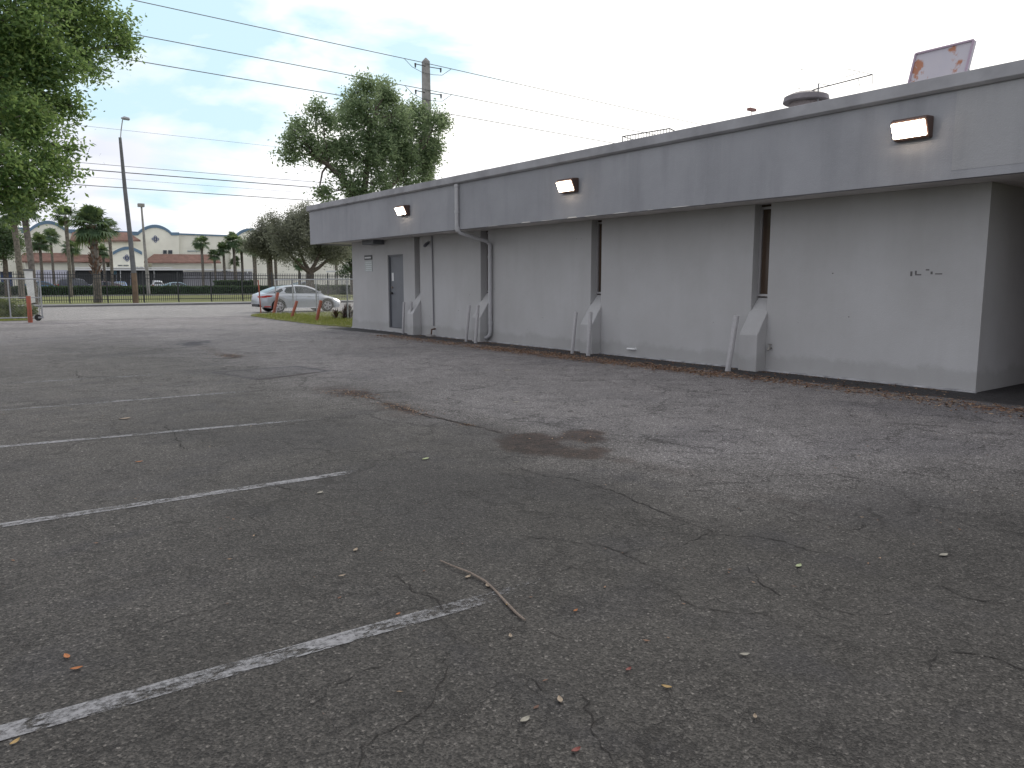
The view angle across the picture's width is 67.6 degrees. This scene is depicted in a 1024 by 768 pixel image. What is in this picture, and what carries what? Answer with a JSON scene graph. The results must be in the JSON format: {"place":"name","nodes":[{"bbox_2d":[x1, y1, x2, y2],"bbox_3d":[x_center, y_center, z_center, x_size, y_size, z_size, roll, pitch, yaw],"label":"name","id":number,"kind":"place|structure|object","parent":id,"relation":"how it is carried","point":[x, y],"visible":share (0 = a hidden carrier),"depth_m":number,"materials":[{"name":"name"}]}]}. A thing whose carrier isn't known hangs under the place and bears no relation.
{"place":"outdoors","nodes":[
{"label":"outdoors","id":0,"kind":"place"},
{"bbox_2d":[1,272,12,286],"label":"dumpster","id":1,"kind":"object","parent":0,"point":[10,274],"visible":0.25,"depth_m":84.92,"materials":[{"name":"blue"}]},
{"bbox_2d":[0,319,27,321],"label":"lawn","id":2,"kind":"structure","parent":0,"point":[14,320],"depth_m":31.40,"materials":[{"name":"green plant"}]},
{"bbox_2d":[0,290,33,317],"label":"shrub","id":3,"kind":"object","parent":2,"relation":"on","point":[7,310],"visible":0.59,"depth_m":32.78,"materials":[{"name":"green plant"}]},
{"bbox_2d":[11,304,40,318],"bbox_3d":[-20.862,-2.972,32.807,0.909,0.980,1.345,2,8,11],"label":"shrub","id":4,"kind":"object","parent":2,"relation":"on","point":[34,310],"visible":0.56,"depth_m":32.59,"materials":[{"name":"green plant"}]},
{"bbox_2d":[3,294,252,296],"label":"path","id":5,"kind":"structure","parent":0,"point":[138,295],"depth_m":89.00,"materials":[{"name":"concrete"}]},
{"bbox_2d":[0,221,349,285],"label":"building","id":6,"kind":"structure","parent":0,"point":[169,251],"depth_m":113.74,"materials":[{"name":"beige paint"}]},
{"bbox_2d":[0,302,352,321],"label":"road","id":7,"kind":"structure","parent":0,"point":[90,313],"depth_m":41.73,"materials":[{"name":"grey asphalt"}]},
{"bbox_2d":[251,285,339,311],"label":"car","id":8,"kind":"object","parent":7,"relation":"on","point":[267,296],"visible":0.78,"depth_m":40.77,"materials":[{"name":"silver metal"}]},
{"bbox_2d":[6,294,352,303],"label":"verge","id":9,"kind":"structure","parent":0,"point":[152,299],"depth_m":68.05,"materials":[{"name":"green plant"}]},
{"bbox_2d":[0,282,4,295],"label":"hedge","id":10,"kind":"object","parent":9,"relation":"on","point":[2,289],"visible":0.34,"depth_m":80.52,"materials":[{"name":"green plant"}]},
{"bbox_2d":[0,215,32,296],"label":"oak tree","id":11,"kind":"object","parent":9,"relation":"on","point":[6,244],"visible":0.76,"depth_m":79.24,"materials":[{"name":"green plant"}]},
{"bbox_2d":[0,203,32,298],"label":"palm tree","id":12,"kind":"object","parent":9,"relation":"on","point":[18,257],"visible":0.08,"depth_m":69.97,"materials":[{"name":"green plant"}]},
{"bbox_2d":[5,200,47,304],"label":"palm tree","id":13,"kind":"object","parent":9,"relation":"on","point":[29,248],"visible":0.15,"depth_m":51.53,"materials":[{"name":"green plant"}]},
{"bbox_2d":[23,269,34,302],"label":"gate pillar","id":14,"kind":"structure","parent":9,"relation":"on","point":[28,273],"depth_m":51.34,"materials":[{"name":"concrete"}]},
{"bbox_2d":[49,206,77,296],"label":"palm tree","id":15,"kind":"object","parent":9,"relation":"on","point":[61,223],"visible":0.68,"depth_m":79.11,"materials":[{"name":"green plant"}]},
{"bbox_2d":[63,204,117,302],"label":"palm tree","id":16,"kind":"object","parent":9,"relation":"on","point":[91,233],"visible":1,"depth_m":55.93,"materials":[{"name":"green plant"}]},
{"bbox_2d":[118,116,138,302],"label":"street light","id":17,"kind":"object","parent":9,"relation":"on","point":[132,258],"visible":0.94,"depth_m":54.54,"materials":[{"name":"concrete"}]},
{"bbox_2d":[137,203,149,293],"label":"car park light","id":18,"kind":"object","parent":9,"relation":"on","point":[141,205],"visible":0.93,"depth_m":89.62,"materials":[{"name":"metal"}]},
{"bbox_2d":[0,271,352,303],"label":"picket fence","id":19,"kind":"object","parent":9,"relation":"on","point":[177,278],"visible":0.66,"depth_m":58.22,"materials":[{"name":"black metal"}]},
{"bbox_2d":[236,213,290,287],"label":"oak tree","id":20,"kind":"object","parent":9,"relation":"on","point":[254,244],"visible":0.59,"depth_m":84.84,"materials":[{"name":"green plant"}]},
{"bbox_2d":[293,258,303,283],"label":"palm tree","id":21,"kind":"object","parent":9,"relation":"on","point":[298,268],"visible":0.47,"depth_m":98.14,"materials":[{"name":"green plant"}]},
{"bbox_2d":[253,196,351,286],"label":"oak tree","id":22,"kind":"object","parent":9,"relation":"on","point":[292,230],"visible":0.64,"depth_m":76.51,"materials":[{"name":"green plant"}]},
{"bbox_2d":[294,284,349,294],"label":"hedge","id":23,"kind":"object","parent":9,"relation":"on","point":[334,291],"visible":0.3,"depth_m":97.51,"materials":[{"name":"green plant"}]},
{"bbox_2d":[328,247,352,294],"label":"palm tree","id":24,"kind":"object","parent":9,"relation":"on","point":[346,268],"visible":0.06,"depth_m":95.87,"materials":[{"name":"green plant"}]},
{"bbox_2d":[14,300,352,305],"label":"pavement","id":25,"kind":"structure","parent":0,"point":[145,303],"depth_m":53.63,"materials":[{"name":"concrete"}]},
{"bbox_2d":[72,184,328,201],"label":"power line","id":26,"kind":"object","parent":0,"point":[193,192],"visible":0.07,"depth_m":57.47,"materials":[{"name":"grey"}]},
{"bbox_2d":[69,168,344,189],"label":"power line","id":27,"kind":"object","parent":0,"point":[199,178],"visible":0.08,"depth_m":57.66,"materials":[{"name":"grey"}]},
{"bbox_2d":[96,177,343,195],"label":"power line","id":28,"kind":"object","parent":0,"point":[208,185],"visible":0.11,"depth_m":58.10,"materials":[{"name":"grey"}]},
{"bbox_2d":[80,162,369,186],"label":"power line","id":29,"kind":"object","parent":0,"point":[202,172],"visible":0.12,"depth_m":57.67,"materials":[{"name":"grey metal"}]},
{"bbox_2d":[72,124,477,168],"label":"power line","id":30,"kind":"object","parent":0,"point":[210,139],"visible":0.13,"depth_m":57.49,"materials":[{"name":"grey"}]},
{"bbox_2d":[251,310,352,326],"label":"lawn","id":31,"kind":"structure","parent":0,"point":[302,321],"depth_m":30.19,"materials":[{"name":"green plant"}]},
{"bbox_2d":[290,301,297,316],"bbox_3d":[-9.703,-3.292,34.053,0.418,0.837,0.126,-6,9,-37],"label":"red post","id":32,"kind":"object","parent":31,"relation":"on","point":[294,308],"visible":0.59,"depth_m":34.01,"materials":[{"name":"metal"}]},
{"bbox_2d":[275,279,352,317],"bbox_3d":[-8.323,-3.805,34.029,0.136,1.722,12.364,-6,9,-36],"label":"chain link fence","id":33,"kind":"object","parent":31,"relation":"on","point":[316,290],"visible":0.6,"depth_m":34.82,"materials":[{"name":"grey metal"}]},
{"bbox_2d":[315,300,321,319],"bbox_3d":[-7.819,-2.925,30.914,0.360,0.919,0.126,-6,9,-37],"label":"red post","id":34,"kind":"object","parent":31,"relation":"on","point":[318,310],"visible":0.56,"depth_m":30.86,"materials":[{"name":"metal"}]},
{"bbox_2d":[330,304,352,318],"bbox_3d":[-7.173,-3.178,32.474,1.493,0.884,1.234,-6,9,-37],"label":"bromeliad","id":35,"kind":"object","parent":31,"relation":"on","point":[342,312],"visible":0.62,"depth_m":32.42,"materials":[{"name":"green plant"}]},
{"bbox_2d":[267,66,454,202],"bbox_3d":[-6.371,-8.357,33.895,3.484,11.010,9.931,7,10,44],"label":"street tree","id":36,"kind":"object","parent":31,"relation":"on","point":[395,147],"visible":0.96,"depth_m":32.75,"materials":[{"name":"green plant"}]},
{"bbox_2d":[405,58,451,181],"bbox_3d":[-4.242,-9.780,38.429,2.714,12.620,0.540,-6,9,-37],"label":"utility pole","id":37,"kind":"object","parent":31,"relation":"on","point":[426,94],"visible":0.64,"depth_m":37.64,"materials":[{"name":"concrete"}]},
{"bbox_2d":[30,14,654,134],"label":"power line","id":38,"kind":"object","parent":37,"relation":"attached to","point":[368,78],"visible":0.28,"depth_m":34.48,"materials":[{"name":"grey"}]},
{"bbox_2d":[100,54,611,142],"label":"power line","id":39,"kind":"object","parent":37,"relation":"attached to","point":[336,94],"visible":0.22,"depth_m":33.22,"materials":[{"name":"grey metal"}]},
{"bbox_2d":[133,0,701,124],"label":"power line","id":40,"kind":"object","parent":37,"relation":"attached to","point":[391,55],"visible":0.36,"depth_m":35.73,"materials":[{"name":"grey"}]},
{"bbox_2d":[0,316,1023,767],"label":"parking lot","id":41,"kind":"structure","parent":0,"point":[874,690],"depth_m":4.30,"materials":[{"name":"grey asphalt"}]},
{"bbox_2d":[0,278,43,320],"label":"rolling gate","id":42,"kind":"structure","parent":41,"relation":"on","point":[38,317],"depth_m":31.12,"materials":[{"name":"grey metal"}]},
{"bbox_2d":[8,391,243,409],"bbox_3d":[-5.524,0.256,9.744,6.062,0.001,0.100,-5,9,-34],"label":"painted line","id":43,"kind":"object","parent":41,"relation":"on","point":[136,399],"visible":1,"depth_m":10.22,"materials":[{"name":"paint"}]},
{"bbox_2d":[0,419,300,446],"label":"painted line","id":44,"kind":"object","parent":41,"relation":"on","point":[131,434],"visible":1,"depth_m":7.71,"materials":[{"name":"paint"}]},
{"bbox_2d":[0,472,344,526],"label":"painted line","id":45,"kind":"object","parent":41,"relation":"on","point":[217,492],"visible":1,"depth_m":5.47,"materials":[{"name":"paint"}]},
{"bbox_2d":[0,590,506,740],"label":"painted line","id":46,"kind":"object","parent":41,"relation":"on","point":[8,730],"visible":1,"depth_m":2.96,"materials":[{"name":"paint"}]},
{"bbox_2d":[402,302,404,333],"bbox_3d":[-3.320,-2.010,23.410,0.077,1.001,0.175,-6,9,-37],"label":"bollard","id":47,"kind":"object","parent":41,"relation":"on","point":[403,318],"visible":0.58,"depth_m":23.38,"materials":[{"name":"metal"}]},
{"bbox_2d":[213,353,657,442],"bbox_3d":[-2.765,-0.063,12.104,1.620,0.016,12.025,-6,9,-37],"label":"pit debris","id":48,"kind":"object","parent":41,"relation":"on","point":[379,398],"visible":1,"depth_m":10.25,"materials":[{"name":"brown plant"}]},
{"bbox_2d":[465,305,470,341],"bbox_3d":[-1.166,-1.582,20.148,0.077,1.008,0.253,-6,9,-37],"label":"bollard","id":49,"kind":"object","parent":41,"relation":"on","point":[467,323],"visible":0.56,"depth_m":20.12,"materials":[{"name":"metal"}]},
{"bbox_2d":[474,305,479,342],"bbox_3d":[-0.906,-1.524,19.659,0.087,1.019,0.209,-6,9,-37],"label":"bollard","id":50,"kind":"object","parent":41,"relation":"on","point":[476,324],"visible":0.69,"depth_m":19.62,"materials":[{"name":"metal"}]},
{"bbox_2d":[440,560,525,620],"bbox_3d":[-0.139,1.024,3.875,0.078,0.020,0.890,-4,9,-31],"label":"twig","id":51,"kind":"object","parent":41,"relation":"on","point":[501,597],"visible":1,"depth_m":3.85,"materials":[{"name":"brown wood"}]},
{"bbox_2d":[12,349,1012,713],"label":"leaf litter","id":52,"kind":"object","parent":41,"relation":"on","point":[604,587],"visible":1,"depth_m":4.27,"materials":[{"name":"brown plant"}]},
{"bbox_2d":[520,715,529,721],"bbox_3d":[0.046,1.179,2.693,0.050,0.007,0.023,-6,9,-37],"label":"fallen leaf","id":53,"kind":"object","parent":41,"relation":"on","point":[525,718],"visible":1,"depth_m":2.70,"materials":[{"name":"beige plant"}]},
{"bbox_2d":[39,371,1022,767],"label":"pavement cracks","id":54,"kind":"object","parent":41,"relation":"on","point":[553,575],"visible":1,"depth_m":3.70,"materials":[{"name":"black asphalt"}]},
{"bbox_2d":[570,312,577,353],"bbox_3d":[1.354,-1.102,16.710,0.074,0.950,0.188,-6,9,-37],"label":"bollard","id":55,"kind":"object","parent":41,"relation":"on","point":[574,332],"visible":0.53,"depth_m":16.68,"materials":[{"name":"metal"}]},
{"bbox_2d":[586,311,592,355],"bbox_3d":[1.642,-1.056,16.265,0.087,0.973,0.146,-6,9,-37],"label":"bollard","id":56,"kind":"object","parent":41,"relation":"on","point":[589,331],"visible":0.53,"depth_m":16.23,"materials":[{"name":"metal"}]},
{"bbox_2d":[420,335,951,392],"bbox_3d":[1.728,-0.673,16.733,0.283,0.019,14.979,-6,9,-37],"label":"leaf drift","id":57,"kind":"object","parent":41,"relation":"on","point":[714,366],"visible":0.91,"depth_m":13.95,"materials":[{"name":"brown plant"}]},
{"bbox_2d":[370,334,1023,418],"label":"leaf drift","id":58,"kind":"object","parent":41,"relation":"on","point":[654,366],"visible":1,"depth_m":13.28,"materials":[{"name":"brown plant"}]},
{"bbox_2d":[725,315,738,370],"bbox_3d":[3.835,-0.691,13.340,0.097,1.020,0.239,-6,9,-37],"label":"bollard","id":59,"kind":"object","parent":41,"relation":"on","point":[732,342],"visible":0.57,"depth_m":13.30,"materials":[{"name":"metal"}]},
{"bbox_2d":[0,0,1023,234],"label":"sky","id":60,"kind":"structure","parent":0,"point":[703,62],"materials":[{"name":"white"}]},
{"label":"ground","id":61,"kind":"structure","parent":0,"visible":0},
{"bbox_2d":[26,296,32,322],"bbox_3d":[-18.950,-2.909,30.040,0.168,1.087,0.165,-6,9,-37],"label":"red post","id":62,"kind":"object","parent":61,"relation":"on","point":[29,309],"visible":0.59,"depth_m":29.98,"materials":[{"name":"metal"}]},
{"bbox_2d":[0,0,146,237],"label":"shade tree","id":63,"kind":"object","parent":61,"relation":"on","point":[32,51],"visible":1,"depth_m":13.88,"materials":[{"name":"green plant"}]},
{"bbox_2d":[10,284,281,295],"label":"hedge","id":64,"kind":"object","parent":61,"relation":"on","point":[164,289],"visible":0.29,"depth_m":90.81,"materials":[{"name":"green plant"}]},
{"bbox_2d":[18,301,351,307],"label":"kerb","id":65,"kind":"structure","parent":61,"relation":"on","point":[147,304],"depth_m":52.25,"materials":[{"name":"concrete"}]},
{"bbox_2d":[258,280,261,312],"bbox_3d":[-13.063,-4.502,39.602,0.136,1.750,0.067,-6,9,-37],"label":"red post","id":66,"kind":"object","parent":61,"relation":"on","point":[259,296],"visible":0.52,"depth_m":39.57,"materials":[{"name":"paint"}]},
{"bbox_2d":[272,292,278,312],"bbox_3d":[-11.881,-4.034,38.456,0.424,1.153,0.146,-6,9,-37],"label":"red post","id":67,"kind":"object","parent":61,"relation":"on","point":[275,302],"visible":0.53,"depth_m":38.40,"materials":[{"name":"metal"}]},
{"bbox_2d":[306,59,1023,392],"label":"building","id":68,"kind":"structure","parent":61,"relation":"on","point":[847,237],"depth_m":13.06,"materials":[{"name":"paint"}]},
{"bbox_2d":[364,255,371,259],"bbox_3d":[-4.759,-4.186,25.321,0.023,0.150,0.540,-6,9,-37],"label":"wall sign","id":69,"kind":"object","parent":68,"relation":"attached to","point":[367,257],"visible":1,"depth_m":25.32,"materials":[{"name":"grey"}]},
{"bbox_2d":[365,261,372,271],"bbox_3d":[-4.755,-3.909,25.361,0.012,0.350,0.540,-6,9,-37],"label":"notice board","id":70,"kind":"object","parent":68,"relation":"attached to","point":[368,266],"visible":1,"depth_m":25.34,"materials":[{"name":"grey"}]},
{"bbox_2d":[362,240,383,244],"bbox_3d":[-4.465,-4.542,24.551,0.380,0.138,0.800,-6,9,-37],"label":"soffit light","id":71,"kind":"object","parent":68,"relation":"attached to","point":[372,242],"visible":1,"depth_m":24.32,"materials":[{"name":"grey metal"}]},
{"bbox_2d":[390,256,403,327],"bbox_3d":[-3.604,-2.895,24.058,0.132,2.220,0.900,-6,9,-37],"label":"door","id":72,"kind":"structure","parent":68,"relation":"in","point":[396,262],"depth_m":24.11,"materials":[{"name":"grey metal"}]},
{"bbox_2d":[395,205,409,215],"bbox_3d":[-3.042,-4.802,21.178,0.229,0.284,0.480,-6,9,-37],"label":"wall lamp","id":73,"kind":"object","parent":68,"relation":"attached to","point":[402,210],"visible":1,"depth_m":21.04,"materials":[{"name":"brown metal"}]},
{"bbox_2d":[431,236,433,325],"bbox_3d":[-2.299,-2.978,22.160,0.040,2.581,0.080,-6,9,-37],"label":"conduit","id":74,"kind":"object","parent":68,"relation":"attached to","point":[432,279],"visible":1,"depth_m":22.14,"materials":[{"name":"grey metal"}]},
{"bbox_2d":[454,184,492,339],"bbox_3d":[-1.020,-3.062,19.586,1.057,3.920,0.385,-6,9,-37],"label":"downspout","id":75,"kind":"object","parent":68,"relation":"attached to","point":[481,239],"visible":1,"depth_m":19.68,"materials":[{"name":"paint"}]},
{"bbox_2d":[486,232,487,291],"bbox_3d":[-0.583,-3.212,20.187,0.034,1.560,0.338,-6,9,-37],"label":"window frame","id":76,"kind":"structure","parent":68,"relation":"in","point":[486,232],"depth_m":20.30,"materials":[{"name":"brown metal"}]},
{"bbox_2d":[556,178,578,193],"bbox_3d":[1.129,-4.070,15.692,0.229,0.284,0.480,-6,9,-37],"label":"wall lamp","id":77,"kind":"object","parent":68,"relation":"attached to","point":[567,185],"visible":1,"depth_m":15.58,"materials":[{"name":"brown metal"}]},
{"bbox_2d":[596,222,601,293],"bbox_3d":[1.984,-2.768,16.810,0.034,1.560,0.328,-6,9,-37],"label":"window frame","id":78,"kind":"structure","parent":68,"relation":"in","point":[598,223],"depth_m":16.92,"materials":[{"name":"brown metal"}]},
{"bbox_2d":[597,220,601,294],"bbox_3d":[2.022,-2.782,16.838,0.060,1.620,0.330,-6,9,-37],"label":"window pane","id":79,"kind":"structure","parent":68,"relation":"in","point":[600,230],"depth_m":16.88,"materials":[{"name":"black glass"}]},
{"bbox_2d":[622,128,674,140],"bbox_3d":[3.209,-5.377,17.576,0.366,0.812,1.573,-6,9,-37],"label":"pipe rack","id":80,"kind":"object","parent":68,"relation":"on","point":[646,133],"visible":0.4,"depth_m":17.44,"materials":[{"name":"grey metal"}]},
{"bbox_2d":[757,206,770,295],"bbox_3d":[4.506,-2.331,13.493,0.034,1.560,0.328,-6,9,-37],"label":"window frame","id":81,"kind":"structure","parent":68,"relation":"in","point":[762,208],"depth_m":13.59,"materials":[{"name":"brown metal"}]},
{"bbox_2d":[758,204,770,296],"bbox_3d":[4.544,-2.345,13.520,0.060,1.620,0.330,-6,9,-37],"label":"window pane","id":82,"kind":"structure","parent":68,"relation":"in","point":[767,212],"depth_m":13.54,"materials":[{"name":"black glass"}]},
{"bbox_2d":[783,90,829,106],"bbox_3d":[5.562,-4.897,14.536,0.830,1.255,0.830,-6,9,-37],"label":"roof fan","id":83,"kind":"object","parent":68,"relation":"on","point":[801,98],"visible":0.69,"depth_m":14.19},
{"bbox_2d":[797,68,872,101],"bbox_3d":[5.812,-5.040,13.932,0.023,1.594,1.522,-6,9,-37],"label":"tv aerial","id":84,"kind":"object","parent":83,"relation":"attached to","point":[818,88],"visible":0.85,"depth_m":13.73,"materials":[{"name":"grey metal"}]},
{"bbox_2d":[891,115,933,142],"bbox_3d":[5.312,-3.400,10.182,0.229,0.284,0.480,-6,9,-37],"label":"wall lamp","id":85,"kind":"object","parent":68,"relation":"attached to","point":[912,128],"visible":1,"depth_m":10.11,"materials":[{"name":"brown metal"}]},
{"bbox_2d":[908,39,976,82],"bbox_3d":[7.053,-4.705,12.479,0.556,1.434,1.029,-6,9,-37],"label":"sign","id":86,"kind":"object","parent":68,"relation":"on","point":[953,58],"visible":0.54,"depth_m":12.23,"materials":[{"name":"grey metal"}]},
{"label":"car park","id":87,"kind":"structure","parent":0,"visible":0},
{"bbox_2d":[25,281,52,286],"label":"parked car","id":88,"kind":"object","parent":87,"relation":"on","point":[42,282],"visible":0.09,"depth_m":88.02,"materials":[{"name":"blue paint"}]},
{"bbox_2d":[31,231,54,280],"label":"palm tree","id":89,"kind":"object","parent":87,"relation":"on","point":[39,241],"visible":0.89,"depth_m":87.88,"materials":[{"name":"green plant"}]},
{"bbox_2d":[43,227,61,284],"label":"palm tree","id":90,"kind":"object","parent":87,"relation":"on","point":[51,234],"visible":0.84,"depth_m":93.63,"materials":[{"name":"green plant"}]},
{"bbox_2d":[60,239,82,278],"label":"palm tree","id":91,"kind":"object","parent":87,"relation":"on","point":[72,251],"visible":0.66,"depth_m":89.84,"materials":[{"name":"green plant"}]},
{"bbox_2d":[54,279,90,285],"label":"parked car","id":92,"kind":"object","parent":87,"relation":"on","point":[75,284],"visible":0.2,"depth_m":89.74,"materials":[{"name":"grey paint"}]},
{"bbox_2d":[98,244,108,280],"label":"palm tree","id":93,"kind":"object","parent":87,"relation":"on","point":[102,250],"visible":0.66,"depth_m":93.49,"materials":[{"name":"green plant"}]},
{"bbox_2d":[90,281,119,285],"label":"parked car","id":94,"kind":"object","parent":87,"relation":"on","point":[115,284],"visible":0.09,"depth_m":91.03,"materials":[{"name":"grey paint"}]},
{"bbox_2d":[105,218,121,285],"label":"palm tree","id":95,"kind":"object","parent":87,"relation":"on","point":[110,251],"visible":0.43,"depth_m":88.76,"materials":[{"name":"green plant"}]},
{"bbox_2d":[150,280,161,285],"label":"parked car","id":96,"kind":"object","parent":87,"relation":"on","point":[153,282],"visible":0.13,"depth_m":97.04,"materials":[{"name":"grey paint"}]},
{"bbox_2d":[159,282,185,285],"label":"parked car","id":97,"kind":"object","parent":87,"relation":"on","point":[174,283],"visible":0.13,"depth_m":96.54,"materials":[{"name":"grey paint"}]},
{"bbox_2d":[192,235,210,285],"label":"palm tree","id":98,"kind":"object","parent":87,"relation":"on","point":[200,246],"visible":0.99,"depth_m":100.39,"materials":[{"name":"green plant"}]},
{"bbox_2d":[206,249,220,279],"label":"palm tree","id":99,"kind":"object","parent":87,"relation":"on","point":[213,253],"visible":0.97,"depth_m":101.39,"materials":[{"name":"green plant"}]},
{"bbox_2d":[215,241,230,279],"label":"palm tree","id":100,"kind":"object","parent":87,"relation":"on","point":[222,246],"visible":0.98,"depth_m":101.96,"materials":[{"name":"green plant"}]},
{"bbox_2d":[221,231,242,279],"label":"palm tree","id":101,"kind":"object","parent":87,"relation":"on","point":[230,240],"visible":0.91,"depth_m":102.57,"materials":[{"name":"green plant"}]},
{"bbox_2d":[229,256,239,277],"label":"palm tree","id":102,"kind":"object","parent":87,"relation":"on","point":[237,260],"visible":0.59,"depth_m":105.11,"materials":[{"name":"green plant"}]},
{"bbox_2d":[212,279,257,285],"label":"hedge","id":103,"kind":"object","parent":87,"relation":"on","point":[233,282],"visible":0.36,"depth_m":101.60,"materials":[{"name":"green plant"}]},
{"bbox_2d":[235,239,246,281],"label":"palm tree","id":104,"kind":"object","parent":87,"relation":"on","point":[241,257],"visible":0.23,"depth_m":105.62,"materials":[{"name":"green plant"}]},
{"bbox_2d":[244,239,256,285],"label":"palm tree","id":105,"kind":"object","parent":87,"relation":"on","point":[254,267],"visible":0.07,"depth_m":98.84,"materials":[{"name":"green plant"}]},
{"bbox_2d":[274,257,277,284],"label":"palm tree","id":106,"kind":"object","parent":87,"relation":"on","point":[275,268],"visible":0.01,"depth_m":102.53,"materials":[{"name":"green plant"}]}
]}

